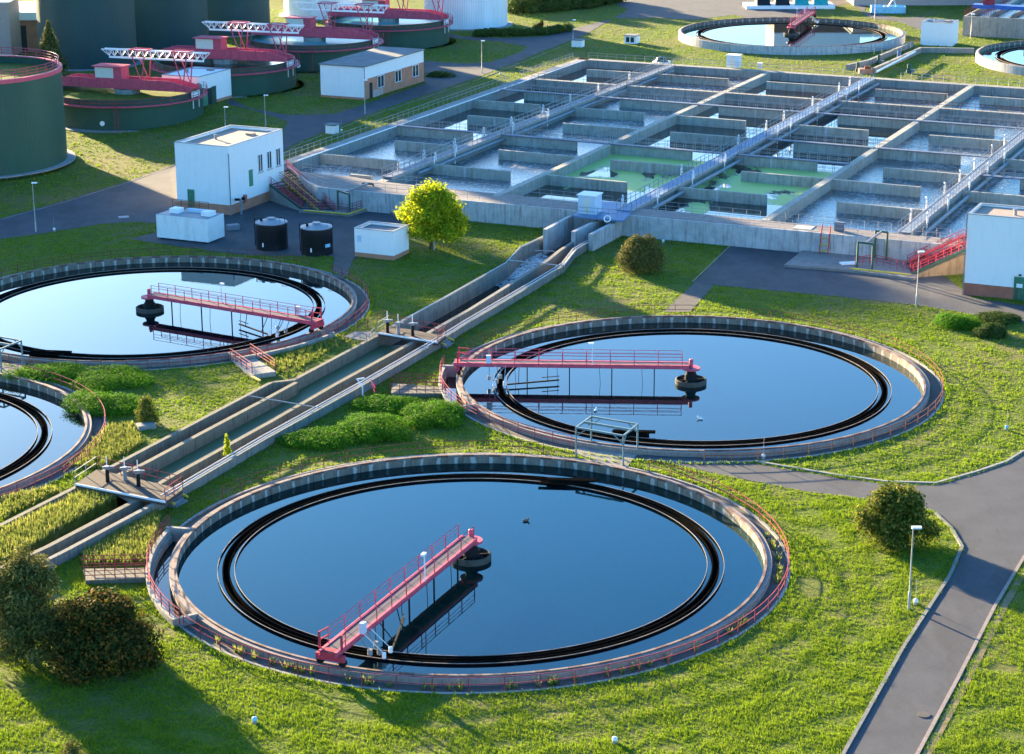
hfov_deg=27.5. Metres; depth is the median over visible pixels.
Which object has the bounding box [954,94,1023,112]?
basin water
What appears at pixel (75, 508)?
weeds
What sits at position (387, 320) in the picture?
gate valve
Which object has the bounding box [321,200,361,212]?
railing
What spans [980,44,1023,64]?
water
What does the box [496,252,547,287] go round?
channel water
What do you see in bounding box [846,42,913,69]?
retaining wall
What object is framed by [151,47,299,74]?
railing
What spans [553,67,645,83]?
basin water
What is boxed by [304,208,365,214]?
safety edge
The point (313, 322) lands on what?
scraper bridge
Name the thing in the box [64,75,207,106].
railing
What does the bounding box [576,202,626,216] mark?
railing
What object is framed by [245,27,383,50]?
railing
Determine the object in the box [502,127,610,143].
catwalk
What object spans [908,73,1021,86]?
railing
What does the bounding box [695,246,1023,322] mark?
yard road
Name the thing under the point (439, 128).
catwalk
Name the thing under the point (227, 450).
sapling
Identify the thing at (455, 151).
riser pipe
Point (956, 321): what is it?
juniper bush
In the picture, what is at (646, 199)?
walkway
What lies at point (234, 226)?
equipment box
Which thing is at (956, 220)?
basin water
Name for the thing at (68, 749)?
pine sapling
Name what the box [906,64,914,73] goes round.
pump motor
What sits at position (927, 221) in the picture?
riser pipe
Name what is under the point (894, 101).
railing
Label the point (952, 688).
kerb
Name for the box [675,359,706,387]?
column
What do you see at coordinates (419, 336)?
gate platform
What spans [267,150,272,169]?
window
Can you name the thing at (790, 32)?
column
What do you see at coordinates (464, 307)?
channel water
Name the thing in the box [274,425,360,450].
juniper bush
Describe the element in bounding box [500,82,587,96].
catwalk
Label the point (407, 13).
thickener bridge
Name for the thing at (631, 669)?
weeds
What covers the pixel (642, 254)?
round bush
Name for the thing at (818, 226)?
railing
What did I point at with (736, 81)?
basin water
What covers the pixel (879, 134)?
basin water
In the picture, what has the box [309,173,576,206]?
railing
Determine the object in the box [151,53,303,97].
thickener tank
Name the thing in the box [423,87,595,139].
basin water
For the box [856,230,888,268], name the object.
lifting frame
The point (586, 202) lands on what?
door
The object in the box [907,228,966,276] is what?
staircase
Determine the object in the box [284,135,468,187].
basin water
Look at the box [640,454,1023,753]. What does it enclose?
road
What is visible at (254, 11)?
digester tank
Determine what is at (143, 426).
concrete block
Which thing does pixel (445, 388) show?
railing
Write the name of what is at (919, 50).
retaining wall
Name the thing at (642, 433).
scum box
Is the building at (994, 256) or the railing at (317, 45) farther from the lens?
the railing at (317, 45)
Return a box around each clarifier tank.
[0,256,369,370]
[0,373,106,502]
[145,453,790,693]
[438,315,944,462]
[678,17,905,54]
[975,40,1023,75]
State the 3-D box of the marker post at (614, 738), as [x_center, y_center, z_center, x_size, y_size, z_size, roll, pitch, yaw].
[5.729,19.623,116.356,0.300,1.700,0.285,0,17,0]
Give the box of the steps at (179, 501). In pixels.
[167,493,188,507]
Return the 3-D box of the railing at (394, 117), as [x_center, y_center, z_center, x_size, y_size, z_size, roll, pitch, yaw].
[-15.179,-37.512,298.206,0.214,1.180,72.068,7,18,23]
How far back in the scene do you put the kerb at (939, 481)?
159.17 m
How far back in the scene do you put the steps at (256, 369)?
185.61 m
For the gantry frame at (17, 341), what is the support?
on the concrete platform at (8, 365)
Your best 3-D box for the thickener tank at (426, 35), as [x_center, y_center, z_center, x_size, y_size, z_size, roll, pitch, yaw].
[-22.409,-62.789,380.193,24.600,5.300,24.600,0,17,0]
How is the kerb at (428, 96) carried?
on the ground at (814, 586)
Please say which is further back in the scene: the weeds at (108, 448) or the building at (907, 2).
the building at (907, 2)
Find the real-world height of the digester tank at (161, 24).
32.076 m
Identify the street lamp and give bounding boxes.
[31,182,36,231]
[363,79,367,113]
[481,40,484,72]
[907,526,921,609]
[915,251,924,306]
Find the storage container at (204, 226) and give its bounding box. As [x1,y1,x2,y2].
[156,199,224,243]
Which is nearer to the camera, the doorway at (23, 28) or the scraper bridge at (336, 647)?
the scraper bridge at (336, 647)
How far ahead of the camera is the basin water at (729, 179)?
257.26 m
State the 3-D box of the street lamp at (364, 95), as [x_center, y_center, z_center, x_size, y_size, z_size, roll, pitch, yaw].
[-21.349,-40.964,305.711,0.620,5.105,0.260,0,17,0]
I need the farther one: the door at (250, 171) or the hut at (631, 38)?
the hut at (631, 38)
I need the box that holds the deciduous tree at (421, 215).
[393,177,469,247]
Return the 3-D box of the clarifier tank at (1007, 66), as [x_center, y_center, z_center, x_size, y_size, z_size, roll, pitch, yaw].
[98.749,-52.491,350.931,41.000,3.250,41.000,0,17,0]
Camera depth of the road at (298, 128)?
375.82 m
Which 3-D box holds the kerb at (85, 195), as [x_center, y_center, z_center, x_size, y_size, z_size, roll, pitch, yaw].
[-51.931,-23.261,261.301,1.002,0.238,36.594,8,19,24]
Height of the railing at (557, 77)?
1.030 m
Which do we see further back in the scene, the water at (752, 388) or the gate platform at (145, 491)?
the water at (752, 388)
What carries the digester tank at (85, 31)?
on the ground at (814, 586)
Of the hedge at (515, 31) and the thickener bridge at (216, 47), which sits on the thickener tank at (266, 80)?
the thickener bridge at (216, 47)
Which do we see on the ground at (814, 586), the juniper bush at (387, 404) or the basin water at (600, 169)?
the juniper bush at (387, 404)
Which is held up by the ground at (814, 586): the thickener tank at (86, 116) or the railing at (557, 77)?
the thickener tank at (86, 116)
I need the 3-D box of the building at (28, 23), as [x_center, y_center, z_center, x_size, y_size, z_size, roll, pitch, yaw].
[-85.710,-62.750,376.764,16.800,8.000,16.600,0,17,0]
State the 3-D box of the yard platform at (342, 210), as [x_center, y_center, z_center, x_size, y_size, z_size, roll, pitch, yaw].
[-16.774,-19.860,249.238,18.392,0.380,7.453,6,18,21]
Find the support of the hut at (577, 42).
on the ground at (814, 586)
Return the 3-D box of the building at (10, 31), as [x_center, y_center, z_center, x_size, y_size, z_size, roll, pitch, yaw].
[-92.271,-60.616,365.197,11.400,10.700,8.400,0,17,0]
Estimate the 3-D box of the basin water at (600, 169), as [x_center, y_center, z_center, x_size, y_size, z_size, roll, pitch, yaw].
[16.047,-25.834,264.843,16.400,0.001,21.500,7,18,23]
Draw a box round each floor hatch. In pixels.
[794,224,815,229]
[839,261,854,264]
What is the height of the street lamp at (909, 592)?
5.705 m
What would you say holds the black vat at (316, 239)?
on the road at (148, 198)
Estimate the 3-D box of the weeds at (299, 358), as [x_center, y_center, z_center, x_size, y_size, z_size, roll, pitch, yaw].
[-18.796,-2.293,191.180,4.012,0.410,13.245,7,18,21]
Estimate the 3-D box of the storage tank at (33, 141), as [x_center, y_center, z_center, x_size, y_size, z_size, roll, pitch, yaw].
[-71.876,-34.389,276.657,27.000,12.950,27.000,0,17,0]
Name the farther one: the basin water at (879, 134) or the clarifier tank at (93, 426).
the basin water at (879, 134)
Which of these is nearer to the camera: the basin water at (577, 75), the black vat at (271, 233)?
the black vat at (271, 233)
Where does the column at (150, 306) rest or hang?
in the water at (95, 315)
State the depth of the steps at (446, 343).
193.42 m
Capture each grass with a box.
[0,6,1023,202]
[0,202,1023,478]
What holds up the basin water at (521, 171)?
in the aeration basins
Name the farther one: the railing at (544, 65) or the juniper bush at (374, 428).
the railing at (544, 65)
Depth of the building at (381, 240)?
226.32 m
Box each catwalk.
[397,118,491,133]
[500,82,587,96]
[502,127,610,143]
[597,89,801,112]
[610,135,723,153]
[737,146,850,164]
[766,131,875,148]
[814,105,1023,128]
[877,140,993,157]
[981,166,1023,179]
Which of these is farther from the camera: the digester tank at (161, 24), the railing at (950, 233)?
the digester tank at (161, 24)
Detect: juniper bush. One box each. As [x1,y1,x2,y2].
[0,361,92,384]
[59,388,141,417]
[69,364,155,392]
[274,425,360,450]
[333,411,414,443]
[350,393,422,415]
[398,398,466,428]
[931,312,983,330]
[972,321,1007,339]
[973,310,1022,326]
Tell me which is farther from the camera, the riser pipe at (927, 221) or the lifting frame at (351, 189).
the lifting frame at (351, 189)
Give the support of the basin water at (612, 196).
in the aeration basins
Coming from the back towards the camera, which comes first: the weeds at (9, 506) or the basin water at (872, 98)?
the basin water at (872, 98)
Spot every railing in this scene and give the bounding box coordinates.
[0,47,58,79]
[0,247,309,276]
[0,362,105,495]
[1,352,101,367]
[62,449,89,478]
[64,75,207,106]
[126,265,368,368]
[146,514,179,623]
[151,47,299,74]
[183,460,789,692]
[222,440,543,497]
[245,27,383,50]
[283,75,506,157]
[302,163,375,180]
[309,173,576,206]
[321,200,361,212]
[325,11,452,30]
[354,328,374,342]
[357,310,385,331]
[383,174,496,192]
[440,355,571,446]
[471,305,695,347]
[504,186,608,199]
[519,53,571,76]
[539,73,616,82]
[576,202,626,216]
[588,52,863,75]
[626,79,813,95]
[629,205,854,233]
[652,200,760,217]
[658,72,745,82]
[704,309,943,461]
[772,212,891,232]
[837,94,1023,113]
[843,42,910,53]
[855,254,910,271]
[870,86,953,97]
[870,227,964,239]
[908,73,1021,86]
[923,226,964,236]
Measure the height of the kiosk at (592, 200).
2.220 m
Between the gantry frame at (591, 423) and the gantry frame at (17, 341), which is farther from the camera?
the gantry frame at (17, 341)
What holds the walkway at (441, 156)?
on the aeration basins
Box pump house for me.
[920,18,958,46]
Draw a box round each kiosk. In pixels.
[577,191,602,214]
[726,53,742,67]
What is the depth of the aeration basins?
271.31 m
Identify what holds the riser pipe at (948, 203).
attached to the walkway at (918, 221)
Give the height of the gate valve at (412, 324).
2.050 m
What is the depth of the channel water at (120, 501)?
157.30 m
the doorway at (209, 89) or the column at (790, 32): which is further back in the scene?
the column at (790, 32)
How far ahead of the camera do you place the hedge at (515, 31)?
387.10 m
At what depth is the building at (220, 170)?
248.96 m
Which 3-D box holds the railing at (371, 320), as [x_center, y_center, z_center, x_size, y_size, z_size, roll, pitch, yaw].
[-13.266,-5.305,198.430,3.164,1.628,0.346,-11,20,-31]
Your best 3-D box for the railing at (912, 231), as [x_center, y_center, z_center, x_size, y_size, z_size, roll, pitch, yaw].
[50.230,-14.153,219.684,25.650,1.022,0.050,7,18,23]
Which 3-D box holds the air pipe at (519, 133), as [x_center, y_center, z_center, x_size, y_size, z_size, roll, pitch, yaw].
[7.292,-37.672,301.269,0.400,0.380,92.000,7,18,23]
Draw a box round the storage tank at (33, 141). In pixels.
[0,55,75,179]
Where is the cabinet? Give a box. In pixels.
[834,221,844,230]
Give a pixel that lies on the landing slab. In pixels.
(353, 335)
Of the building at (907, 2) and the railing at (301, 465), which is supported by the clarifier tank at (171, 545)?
the railing at (301, 465)
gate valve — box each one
[102,456,113,482]
[120,457,130,480]
[133,460,144,486]
[383,314,392,332]
[394,321,403,333]
[409,315,417,335]
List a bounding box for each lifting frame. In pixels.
[337,182,372,212]
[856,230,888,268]
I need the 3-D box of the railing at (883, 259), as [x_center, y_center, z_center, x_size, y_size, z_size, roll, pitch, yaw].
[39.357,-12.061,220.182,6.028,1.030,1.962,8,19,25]
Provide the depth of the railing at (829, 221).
229.69 m
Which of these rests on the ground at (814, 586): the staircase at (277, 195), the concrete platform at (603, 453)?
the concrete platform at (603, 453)
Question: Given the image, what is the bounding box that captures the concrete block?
[135,421,156,430]
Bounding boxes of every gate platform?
[74,456,182,505]
[377,315,445,344]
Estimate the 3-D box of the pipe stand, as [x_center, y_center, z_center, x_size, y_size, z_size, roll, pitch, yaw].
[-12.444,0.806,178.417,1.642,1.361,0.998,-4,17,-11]
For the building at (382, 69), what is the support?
on the ground at (814, 586)
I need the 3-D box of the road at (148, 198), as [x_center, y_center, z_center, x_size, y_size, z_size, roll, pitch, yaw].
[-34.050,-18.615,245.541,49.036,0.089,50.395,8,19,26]
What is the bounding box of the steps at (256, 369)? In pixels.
[230,343,275,381]
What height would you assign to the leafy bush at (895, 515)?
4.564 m
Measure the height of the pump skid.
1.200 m
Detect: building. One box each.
[0,0,21,54]
[19,1,38,51]
[161,66,231,106]
[174,125,284,214]
[318,46,424,99]
[354,221,408,260]
[847,0,982,5]
[962,203,1023,300]
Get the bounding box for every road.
[0,165,402,258]
[227,0,959,150]
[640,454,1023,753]
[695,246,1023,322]
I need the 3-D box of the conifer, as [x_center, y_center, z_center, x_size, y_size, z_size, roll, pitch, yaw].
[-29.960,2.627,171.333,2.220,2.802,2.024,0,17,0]
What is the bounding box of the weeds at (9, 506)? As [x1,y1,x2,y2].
[0,482,60,518]
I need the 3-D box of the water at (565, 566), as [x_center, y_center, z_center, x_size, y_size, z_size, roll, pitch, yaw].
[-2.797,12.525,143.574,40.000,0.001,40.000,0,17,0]
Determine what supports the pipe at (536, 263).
on the channel
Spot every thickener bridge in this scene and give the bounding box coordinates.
[62,48,209,108]
[157,21,303,76]
[251,1,388,43]
[328,0,448,31]
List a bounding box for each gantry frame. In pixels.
[0,336,23,372]
[575,416,638,465]
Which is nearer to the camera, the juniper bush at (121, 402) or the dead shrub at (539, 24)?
the juniper bush at (121, 402)
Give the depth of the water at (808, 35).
381.86 m
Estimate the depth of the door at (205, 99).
314.41 m
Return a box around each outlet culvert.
[82,554,146,584]
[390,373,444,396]
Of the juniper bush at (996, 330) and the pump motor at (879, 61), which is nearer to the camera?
the juniper bush at (996, 330)
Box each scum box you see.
[23,349,71,355]
[538,477,595,485]
[604,429,654,436]
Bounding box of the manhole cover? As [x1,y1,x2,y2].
[917,711,930,717]
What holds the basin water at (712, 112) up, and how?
in the aeration basins
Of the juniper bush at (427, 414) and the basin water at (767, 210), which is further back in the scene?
the basin water at (767, 210)
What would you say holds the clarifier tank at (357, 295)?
on the ground at (814, 586)
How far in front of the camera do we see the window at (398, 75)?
327.33 m
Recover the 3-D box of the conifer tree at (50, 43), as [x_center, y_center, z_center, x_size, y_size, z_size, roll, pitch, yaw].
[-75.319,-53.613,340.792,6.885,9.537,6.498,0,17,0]
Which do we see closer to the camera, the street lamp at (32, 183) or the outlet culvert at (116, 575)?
the outlet culvert at (116, 575)
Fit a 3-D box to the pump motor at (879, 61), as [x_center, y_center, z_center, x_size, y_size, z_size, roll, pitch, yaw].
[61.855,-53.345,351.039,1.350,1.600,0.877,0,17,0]
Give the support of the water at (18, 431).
in the clarifier tank at (93, 426)
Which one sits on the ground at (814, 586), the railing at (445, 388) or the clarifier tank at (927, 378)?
the clarifier tank at (927, 378)
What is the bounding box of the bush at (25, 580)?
[0,538,68,667]
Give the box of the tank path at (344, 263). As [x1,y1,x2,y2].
[333,257,353,278]
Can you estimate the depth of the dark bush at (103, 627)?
124.24 m
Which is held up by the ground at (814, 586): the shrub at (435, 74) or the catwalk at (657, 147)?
the shrub at (435, 74)
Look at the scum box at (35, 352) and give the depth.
191.70 m
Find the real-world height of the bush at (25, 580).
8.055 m
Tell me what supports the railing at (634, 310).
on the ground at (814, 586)
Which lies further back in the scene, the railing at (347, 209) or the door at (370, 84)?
the door at (370, 84)
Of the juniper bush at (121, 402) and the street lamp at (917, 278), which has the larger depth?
the street lamp at (917, 278)
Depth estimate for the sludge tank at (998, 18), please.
383.36 m
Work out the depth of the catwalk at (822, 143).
276.43 m
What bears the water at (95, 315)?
in the clarifier tank at (357, 295)
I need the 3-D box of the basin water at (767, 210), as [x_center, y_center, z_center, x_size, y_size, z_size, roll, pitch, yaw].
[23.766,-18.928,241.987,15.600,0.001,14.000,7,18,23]
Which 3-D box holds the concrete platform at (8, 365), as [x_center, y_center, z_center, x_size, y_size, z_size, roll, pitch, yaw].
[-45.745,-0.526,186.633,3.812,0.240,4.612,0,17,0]
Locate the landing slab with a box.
[345,332,377,340]
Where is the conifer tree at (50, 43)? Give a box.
[35,20,71,73]
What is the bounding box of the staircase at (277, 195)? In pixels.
[269,160,333,210]
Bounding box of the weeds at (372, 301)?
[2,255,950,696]
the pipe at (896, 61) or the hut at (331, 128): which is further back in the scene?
the pipe at (896, 61)
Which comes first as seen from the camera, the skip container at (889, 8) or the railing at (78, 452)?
the railing at (78, 452)
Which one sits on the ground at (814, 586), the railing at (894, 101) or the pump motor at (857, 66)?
the pump motor at (857, 66)
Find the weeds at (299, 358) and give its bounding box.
[264,334,351,374]
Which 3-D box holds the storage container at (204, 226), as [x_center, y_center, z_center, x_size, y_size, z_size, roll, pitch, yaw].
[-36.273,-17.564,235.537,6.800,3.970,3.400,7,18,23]
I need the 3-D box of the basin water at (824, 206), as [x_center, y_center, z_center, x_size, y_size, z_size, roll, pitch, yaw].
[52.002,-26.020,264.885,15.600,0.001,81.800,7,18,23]
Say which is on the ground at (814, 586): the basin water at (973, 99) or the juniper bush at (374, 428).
the juniper bush at (374, 428)
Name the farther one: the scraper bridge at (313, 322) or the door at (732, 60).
the door at (732, 60)
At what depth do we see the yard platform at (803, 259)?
221.62 m
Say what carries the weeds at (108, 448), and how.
on the ground at (814, 586)
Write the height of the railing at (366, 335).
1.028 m
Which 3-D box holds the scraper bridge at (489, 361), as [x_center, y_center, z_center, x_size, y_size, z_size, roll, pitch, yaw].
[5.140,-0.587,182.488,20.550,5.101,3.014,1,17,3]
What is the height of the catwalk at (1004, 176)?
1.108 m
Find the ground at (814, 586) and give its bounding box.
[0,0,1023,753]
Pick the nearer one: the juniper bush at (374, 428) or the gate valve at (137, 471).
the gate valve at (137, 471)
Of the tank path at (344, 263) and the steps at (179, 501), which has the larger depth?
the tank path at (344, 263)
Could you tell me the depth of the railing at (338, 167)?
257.96 m
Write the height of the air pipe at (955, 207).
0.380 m
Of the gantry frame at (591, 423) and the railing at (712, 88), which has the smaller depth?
the gantry frame at (591, 423)
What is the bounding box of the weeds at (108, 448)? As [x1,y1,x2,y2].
[69,420,143,468]
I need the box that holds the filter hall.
[743,0,834,8]
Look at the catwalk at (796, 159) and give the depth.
266.06 m
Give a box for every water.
[0,262,351,360]
[0,382,84,486]
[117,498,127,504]
[118,345,403,501]
[177,463,763,673]
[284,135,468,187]
[393,241,570,344]
[404,116,657,192]
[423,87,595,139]
[462,322,922,449]
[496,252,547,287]
[523,185,645,202]
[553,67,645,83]
[566,154,705,192]
[591,94,699,119]
[634,101,807,160]
[646,74,748,91]
[658,197,781,219]
[682,21,900,45]
[695,165,832,205]
[743,110,916,172]
[744,80,848,98]
[784,117,1023,233]
[852,87,955,106]
[926,151,1023,238]
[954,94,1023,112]
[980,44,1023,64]
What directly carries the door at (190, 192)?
in the building at (220, 170)
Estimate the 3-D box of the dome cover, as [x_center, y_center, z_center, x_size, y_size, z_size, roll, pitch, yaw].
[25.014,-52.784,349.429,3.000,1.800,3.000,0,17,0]
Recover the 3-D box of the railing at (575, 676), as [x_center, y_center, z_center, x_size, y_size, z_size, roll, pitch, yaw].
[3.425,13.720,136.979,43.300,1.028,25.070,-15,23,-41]
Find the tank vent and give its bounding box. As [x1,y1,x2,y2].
[235,197,244,213]
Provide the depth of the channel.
177.71 m
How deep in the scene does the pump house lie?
371.69 m
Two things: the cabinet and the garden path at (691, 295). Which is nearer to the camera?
the garden path at (691, 295)
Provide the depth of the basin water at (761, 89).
325.10 m
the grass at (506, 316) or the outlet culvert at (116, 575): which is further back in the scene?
the grass at (506, 316)
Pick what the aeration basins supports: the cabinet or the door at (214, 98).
the cabinet
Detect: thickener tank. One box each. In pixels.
[63,77,207,132]
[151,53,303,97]
[245,35,383,72]
[324,16,455,48]
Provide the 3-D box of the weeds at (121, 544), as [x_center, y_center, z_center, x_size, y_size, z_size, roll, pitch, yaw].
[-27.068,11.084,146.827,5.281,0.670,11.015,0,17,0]
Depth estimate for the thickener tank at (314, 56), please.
347.16 m
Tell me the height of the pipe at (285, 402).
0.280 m
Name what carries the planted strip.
in the channel
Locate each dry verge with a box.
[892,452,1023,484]
[923,567,1023,753]
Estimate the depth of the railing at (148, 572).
137.56 m
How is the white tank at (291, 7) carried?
on the ground at (814, 586)
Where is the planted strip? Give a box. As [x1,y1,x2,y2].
[0,494,117,564]
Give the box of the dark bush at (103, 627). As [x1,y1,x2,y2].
[36,586,167,687]
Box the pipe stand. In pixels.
[356,377,375,395]
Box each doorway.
[20,26,27,51]
[208,88,211,104]
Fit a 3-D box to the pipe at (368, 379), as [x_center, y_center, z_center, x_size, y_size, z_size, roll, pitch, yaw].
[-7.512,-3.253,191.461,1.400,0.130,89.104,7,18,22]
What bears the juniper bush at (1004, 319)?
on the ground at (814, 586)
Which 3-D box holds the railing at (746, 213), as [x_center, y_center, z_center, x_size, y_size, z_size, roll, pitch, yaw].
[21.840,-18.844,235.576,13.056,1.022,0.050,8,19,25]
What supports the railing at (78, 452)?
on the clarifier tank at (93, 426)
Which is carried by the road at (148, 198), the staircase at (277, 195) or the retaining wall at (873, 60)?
the staircase at (277, 195)
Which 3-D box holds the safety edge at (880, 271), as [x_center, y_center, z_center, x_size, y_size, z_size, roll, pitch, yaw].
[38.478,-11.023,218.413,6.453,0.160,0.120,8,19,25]
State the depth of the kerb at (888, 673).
129.54 m
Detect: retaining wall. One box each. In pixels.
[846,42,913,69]
[872,47,973,72]
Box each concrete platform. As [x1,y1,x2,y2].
[2,362,26,373]
[571,446,636,467]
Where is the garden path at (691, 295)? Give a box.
[664,282,713,311]
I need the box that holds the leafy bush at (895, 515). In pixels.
[851,480,942,553]
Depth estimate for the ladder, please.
226.35 m
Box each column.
[136,288,163,313]
[453,529,490,566]
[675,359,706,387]
[784,23,798,35]
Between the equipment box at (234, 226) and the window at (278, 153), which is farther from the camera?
the window at (278, 153)
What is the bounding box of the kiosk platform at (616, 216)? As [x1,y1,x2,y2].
[573,201,632,221]
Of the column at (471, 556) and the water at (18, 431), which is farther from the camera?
the water at (18, 431)
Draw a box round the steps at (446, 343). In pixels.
[441,334,453,347]
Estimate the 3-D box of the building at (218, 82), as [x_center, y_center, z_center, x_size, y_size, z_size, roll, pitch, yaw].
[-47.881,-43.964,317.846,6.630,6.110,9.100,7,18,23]
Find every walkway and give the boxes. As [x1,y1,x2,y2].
[382,59,674,179]
[616,72,875,211]
[897,123,1023,234]
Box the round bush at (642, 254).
[614,233,666,274]
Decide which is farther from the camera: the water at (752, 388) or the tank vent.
the tank vent
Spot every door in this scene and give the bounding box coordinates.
[187,189,194,207]
[203,89,207,105]
[211,86,216,103]
[249,169,252,186]
[369,82,372,97]
[583,198,589,213]
[730,57,734,66]
[1013,276,1023,300]
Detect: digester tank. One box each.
[35,0,142,70]
[134,0,208,52]
[207,0,269,36]
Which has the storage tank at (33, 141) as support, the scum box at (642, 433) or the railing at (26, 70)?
the railing at (26, 70)
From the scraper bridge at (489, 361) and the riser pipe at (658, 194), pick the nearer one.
the scraper bridge at (489, 361)
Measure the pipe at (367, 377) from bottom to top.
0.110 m
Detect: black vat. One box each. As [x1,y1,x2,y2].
[254,217,287,250]
[299,221,332,256]
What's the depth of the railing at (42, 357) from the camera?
186.95 m
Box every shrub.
[424,70,456,77]
[532,19,543,27]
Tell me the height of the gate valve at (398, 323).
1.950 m
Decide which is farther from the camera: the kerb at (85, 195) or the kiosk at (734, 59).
the kiosk at (734, 59)
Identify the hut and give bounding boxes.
[324,123,339,133]
[570,38,585,46]
[623,33,640,43]
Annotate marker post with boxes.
[252,696,256,723]
[612,736,616,743]
[913,581,917,604]
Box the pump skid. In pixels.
[858,66,872,73]
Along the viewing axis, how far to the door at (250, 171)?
250.67 m
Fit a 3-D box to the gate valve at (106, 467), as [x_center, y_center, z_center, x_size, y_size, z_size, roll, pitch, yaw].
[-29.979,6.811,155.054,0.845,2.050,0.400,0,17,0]
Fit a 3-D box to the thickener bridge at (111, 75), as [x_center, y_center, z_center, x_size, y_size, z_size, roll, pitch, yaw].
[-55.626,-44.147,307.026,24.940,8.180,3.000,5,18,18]
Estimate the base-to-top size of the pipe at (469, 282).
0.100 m
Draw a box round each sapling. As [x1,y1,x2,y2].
[59,738,86,753]
[223,435,231,457]
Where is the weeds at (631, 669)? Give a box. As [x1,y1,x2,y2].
[215,532,782,690]
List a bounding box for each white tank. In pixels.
[279,0,361,20]
[424,0,512,30]
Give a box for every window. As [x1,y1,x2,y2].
[258,153,263,173]
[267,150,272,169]
[275,148,281,166]
[377,74,384,88]
[395,69,401,82]
[412,64,418,77]
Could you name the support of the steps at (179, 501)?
on the ground at (814, 586)
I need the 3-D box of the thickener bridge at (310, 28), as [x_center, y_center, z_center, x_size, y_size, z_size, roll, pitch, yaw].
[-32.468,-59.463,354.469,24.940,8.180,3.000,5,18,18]
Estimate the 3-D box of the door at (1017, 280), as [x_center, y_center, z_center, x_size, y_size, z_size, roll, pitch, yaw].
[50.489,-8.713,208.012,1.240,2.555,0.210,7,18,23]
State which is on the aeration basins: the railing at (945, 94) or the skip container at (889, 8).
the railing at (945, 94)
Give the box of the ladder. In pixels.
[819,225,830,253]
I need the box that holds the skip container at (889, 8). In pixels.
[870,0,905,13]
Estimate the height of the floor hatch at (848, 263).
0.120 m
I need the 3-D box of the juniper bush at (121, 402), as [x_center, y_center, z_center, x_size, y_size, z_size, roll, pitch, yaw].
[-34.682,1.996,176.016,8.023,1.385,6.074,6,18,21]
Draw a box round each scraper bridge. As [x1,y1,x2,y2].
[147,283,323,336]
[315,524,477,667]
[453,342,688,385]
[788,6,818,29]
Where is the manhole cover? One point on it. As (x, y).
(922, 714)
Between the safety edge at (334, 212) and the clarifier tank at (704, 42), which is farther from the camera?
the clarifier tank at (704, 42)
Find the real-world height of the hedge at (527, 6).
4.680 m
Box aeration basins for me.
[284,58,1023,265]
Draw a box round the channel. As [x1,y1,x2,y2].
[0,214,621,570]
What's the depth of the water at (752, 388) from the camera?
181.35 m
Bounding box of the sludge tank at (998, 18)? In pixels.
[962,0,1023,38]
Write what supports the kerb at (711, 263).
on the ground at (814, 586)
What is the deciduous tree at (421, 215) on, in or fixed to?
on the ground at (814, 586)
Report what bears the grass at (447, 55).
on the ground at (814, 586)
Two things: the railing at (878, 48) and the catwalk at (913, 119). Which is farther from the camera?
the railing at (878, 48)
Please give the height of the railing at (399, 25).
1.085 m
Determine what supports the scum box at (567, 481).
on the clarifier tank at (171, 545)
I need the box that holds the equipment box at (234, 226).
[226,223,239,230]
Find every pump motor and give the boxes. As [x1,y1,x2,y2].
[855,62,859,71]
[876,55,883,64]
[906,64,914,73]
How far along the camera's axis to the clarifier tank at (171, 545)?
136.92 m
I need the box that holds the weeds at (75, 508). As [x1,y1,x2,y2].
[0,488,117,562]
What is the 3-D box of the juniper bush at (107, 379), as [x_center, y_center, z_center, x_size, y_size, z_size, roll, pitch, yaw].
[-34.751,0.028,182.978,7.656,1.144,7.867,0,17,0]
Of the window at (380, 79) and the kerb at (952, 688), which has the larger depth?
the window at (380, 79)
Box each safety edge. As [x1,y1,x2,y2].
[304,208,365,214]
[850,268,910,274]
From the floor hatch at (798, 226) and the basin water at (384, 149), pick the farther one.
the basin water at (384, 149)
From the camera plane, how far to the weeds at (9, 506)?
154.24 m
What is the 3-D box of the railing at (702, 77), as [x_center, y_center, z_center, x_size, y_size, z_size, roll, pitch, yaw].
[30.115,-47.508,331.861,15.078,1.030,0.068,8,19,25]
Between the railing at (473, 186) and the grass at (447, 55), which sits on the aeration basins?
the railing at (473, 186)
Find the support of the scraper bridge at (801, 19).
on the clarifier tank at (704, 42)
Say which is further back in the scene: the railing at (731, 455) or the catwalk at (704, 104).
the catwalk at (704, 104)
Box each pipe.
[161,240,587,494]
[166,242,587,495]
[249,395,320,407]
[392,236,542,325]
[417,70,673,174]
[454,144,457,163]
[507,259,564,266]
[651,83,879,208]
[657,189,659,209]
[876,51,915,71]
[921,147,1023,235]
[926,212,928,229]
[947,195,949,211]
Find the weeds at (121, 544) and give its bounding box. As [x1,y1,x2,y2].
[78,508,160,565]
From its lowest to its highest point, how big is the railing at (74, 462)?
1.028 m
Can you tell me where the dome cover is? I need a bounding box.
[653,56,670,63]
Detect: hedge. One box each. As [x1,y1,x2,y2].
[471,23,575,36]
[507,0,626,13]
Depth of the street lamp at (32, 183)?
238.53 m
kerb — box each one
[0,165,173,219]
[284,37,584,154]
[692,246,729,281]
[757,450,1023,483]
[841,512,963,753]
[915,555,1023,753]
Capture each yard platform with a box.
[299,201,403,216]
[784,250,931,280]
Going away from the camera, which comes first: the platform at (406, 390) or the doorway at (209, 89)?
the platform at (406, 390)
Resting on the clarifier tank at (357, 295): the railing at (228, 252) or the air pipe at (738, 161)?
the railing at (228, 252)

